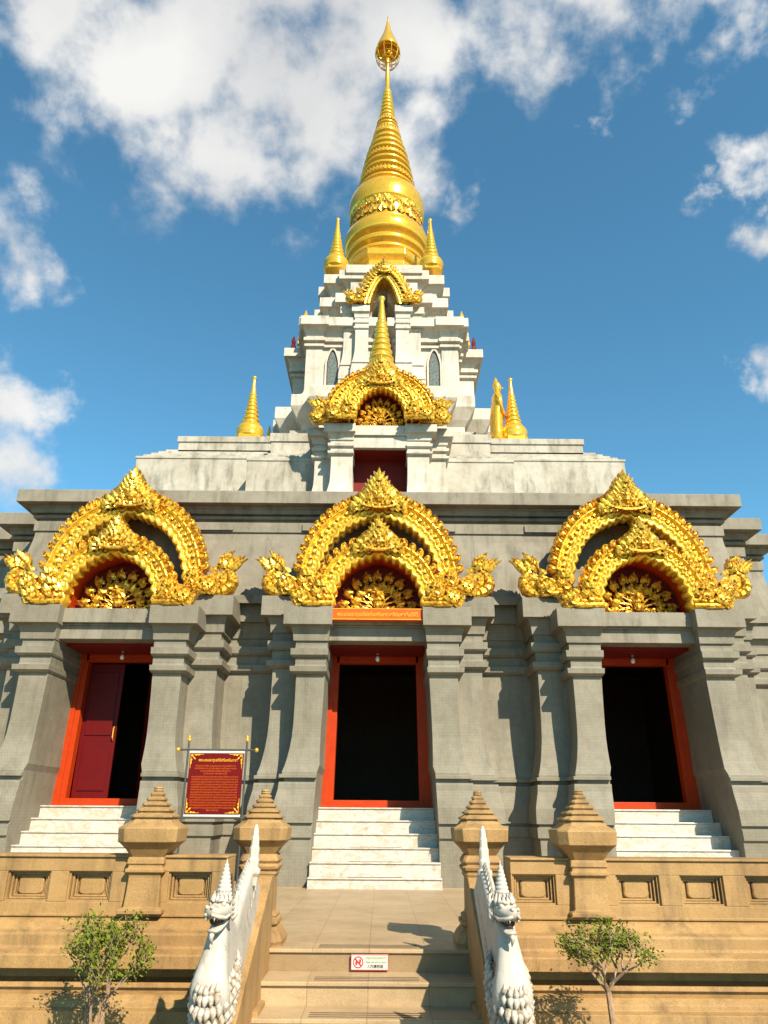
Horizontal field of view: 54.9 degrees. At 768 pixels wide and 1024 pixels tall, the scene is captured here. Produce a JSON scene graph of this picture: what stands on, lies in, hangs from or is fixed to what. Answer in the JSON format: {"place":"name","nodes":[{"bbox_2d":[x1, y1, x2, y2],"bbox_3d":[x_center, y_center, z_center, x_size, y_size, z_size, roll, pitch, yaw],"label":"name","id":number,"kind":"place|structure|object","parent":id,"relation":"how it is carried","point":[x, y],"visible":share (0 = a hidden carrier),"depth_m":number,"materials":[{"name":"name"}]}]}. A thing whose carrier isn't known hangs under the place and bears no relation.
{"place":"outdoors","nodes":[
{"label":"outdoors","id":0,"kind":"place"},
{"bbox_2d":[60,902,157,1023],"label":"garden shrub","id":1,"kind":"object","parent":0,"point":[91,940],"visible":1,"depth_m":4.20,"materials":[{"name":"green plant"}]},
{"bbox_2d":[0,0,767,584],"label":"sky","id":2,"kind":"structure","parent":0,"point":[590,177],"materials":[{"name":"blue"}]},
{"bbox_2d":[553,914,665,1023],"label":"garden shrub","id":3,"kind":"object","parent":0,"point":[609,942],"visible":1,"depth_m":4.20,"materials":[{"name":"green plant"}]},
{"label":"ground","id":4,"kind":"structure","parent":0,"visible":0},
{"bbox_2d":[0,852,264,1023],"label":"parapet","id":5,"kind":"structure","parent":4,"relation":"on","point":[42,894],"depth_m":4.82,"materials":[{"name":"stone"}]},
{"bbox_2d":[116,786,187,913],"bbox_3d":[-1.629,2.354,5.201,0.412,0.806,0.412,0,-22,0],"label":"stone post","id":6,"kind":"object","parent":5,"relation":"on","point":[153,832],"visible":0.94,"depth_m":5.05,"materials":[{"name":"stone"}]},
{"bbox_2d":[187,824,273,1023],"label":"naga statue","id":7,"kind":"object","parent":4,"relation":"on","point":[231,971],"visible":1,"depth_m":4.06,"materials":[{"name":"stone"}]},
{"bbox_2d":[233,879,468,971],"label":"terrace","id":8,"kind":"structure","parent":4,"relation":"on","point":[368,916],"depth_m":6.45,"materials":[{"name":"stone"}]},
{"bbox_2d":[176,735,258,883],"bbox_3d":[-1.786,3.173,7.664,0.879,1.664,0.500,0,-22,0],"label":"information sign","id":9,"kind":"object","parent":8,"relation":"on","point":[214,784],"visible":1,"depth_m":7.78,"materials":[{"name":"red metal"}]},
{"bbox_2d":[233,789,291,946],"bbox_3d":[-0.938,2.773,5.605,0.418,1.268,0.418,0,-22,0],"label":"stone post","id":10,"kind":"object","parent":8,"relation":"on","point":[275,829],"visible":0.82,"depth_m":5.55,"materials":[{"name":"stone"}]},
{"bbox_2d":[0,17,767,889],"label":"temple","id":11,"kind":"structure","parent":8,"relation":"on","point":[384,615],"depth_m":11.64,"materials":[{"name":"grey stone"}]},
{"bbox_2d":[71,664,125,797],"bbox_3d":[-4.520,3.436,11.716,0.560,2.050,0.100,0,-22,0],"label":"door leaf","id":12,"kind":"structure","parent":11,"relation":"in","point":[93,768],"depth_m":11.70,"materials":[{"name":"red paint"}]},
{"bbox_2d":[135,672,151,798],"bbox_3d":[-3.733,3.541,11.959,0.560,2.050,0.055,-18,-29,38],"label":"door leaf","id":13,"kind":"structure","parent":11,"relation":"in","point":[139,778],"depth_m":12.04,"materials":[{"name":"red paint"}]},
{"bbox_2d":[235,376,263,436],"bbox_3d":[-3.269,-2.330,18.221,0.666,2.360,0.666,0,-22,0],"label":"golden stupa","id":14,"kind":"object","parent":11,"relation":"on","point":[249,426],"visible":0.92,"depth_m":18.00,"materials":[{"name":"gold metal"}]},
{"bbox_2d":[324,348,339,384],"bbox_3d":[-1.378,-3.796,19.717,0.400,1.390,0.050,0,-22,0],"label":"window","id":15,"kind":"structure","parent":11,"relation":"in","point":[332,363],"depth_m":19.73,"materials":[{"name":"grey glass"}]},
{"bbox_2d":[324,218,348,273],"bbox_3d":[-1.427,-8.079,22.431,0.749,2.110,0.749,0,-22,0],"label":"golden stupa","id":16,"kind":"object","parent":11,"relation":"on","point":[335,261],"visible":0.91,"depth_m":21.96,"materials":[{"name":"gold metal"}]},
{"bbox_2d":[365,296,397,369],"bbox_3d":[-0.057,-3.794,16.615,0.915,2.560,0.915,0,-22,0],"label":"golden stupa","id":17,"kind":"object","parent":11,"relation":"on","point":[381,344],"visible":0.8,"depth_m":16.48,"materials":[{"name":"gold metal"}]},
{"bbox_2d":[419,218,442,274],"bbox_3d":[1.413,-8.057,22.431,0.749,2.110,0.749,0,-22,0],"label":"golden stupa","id":18,"kind":"object","parent":11,"relation":"on","point":[431,261],"visible":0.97,"depth_m":21.96,"materials":[{"name":"gold metal"}]},
{"bbox_2d":[427,349,441,385],"bbox_3d":[1.342,-3.776,19.717,0.400,1.390,0.050,0,-22,0],"label":"window","id":19,"kind":"structure","parent":11,"relation":"in","point":[434,365],"depth_m":19.72,"materials":[{"name":"grey glass"}]},
{"bbox_2d":[490,378,505,438],"bbox_3d":[2.800,-2.303,18.230,0.566,2.338,0.566,-20,-30,41],"label":"standing statue","id":20,"kind":"object","parent":11,"relation":"on","point":[497,415],"visible":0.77,"depth_m":18.03,"materials":[{"name":"gold metal"}]},
{"bbox_2d":[503,378,527,438],"bbox_3d":[3.171,-2.282,18.223,0.666,2.360,0.666,0,-22,0],"label":"golden stupa","id":21,"kind":"object","parent":11,"relation":"on","point":[514,428],"visible":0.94,"depth_m":18.01,"materials":[{"name":"gold metal"}]},
{"bbox_2d":[451,790,507,948],"bbox_3d":[0.732,2.785,5.605,0.418,1.268,0.418,0,-22,0],"label":"stone post","id":22,"kind":"object","parent":8,"relation":"on","point":[466,828],"visible":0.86,"depth_m":5.55,"materials":[{"name":"stone"}]},
{"bbox_2d":[251,943,481,1023],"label":"steps","id":23,"kind":"structure","parent":4,"relation":"on","point":[293,997],"depth_m":4.84,"materials":[{"name":"stone"}]},
{"bbox_2d":[308,944,421,1017],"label":"steps antislip strips","id":24,"kind":"object","parent":23,"relation":"on","point":[399,946],"visible":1,"depth_m":4.90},
{"bbox_2d":[351,954,387,970],"bbox_3d":[-0.100,3.147,5.172,0.260,0.096,0.016,0,-22,0],"label":"shoe notice","id":25,"kind":"object","parent":23,"relation":"on","point":[369,961],"visible":1,"depth_m":5.17,"materials":[{"name":"white plastic"}]},
{"bbox_2d":[466,826,535,1023],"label":"naga statue","id":26,"kind":"object","parent":4,"relation":"on","point":[500,974],"visible":1,"depth_m":3.99,"materials":[{"name":"stone"}]},
{"bbox_2d":[470,856,767,1023],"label":"parapet","id":27,"kind":"structure","parent":4,"relation":"on","point":[702,922],"depth_m":4.81,"materials":[{"name":"stone"}]},
{"bbox_2d":[548,789,616,917],"bbox_3d":[1.401,2.376,5.202,0.412,0.806,0.412,0,-22,0],"label":"stone post","id":28,"kind":"object","parent":27,"relation":"on","point":[582,836],"visible":0.91,"depth_m":5.05,"materials":[{"name":"stone"}]}
]}

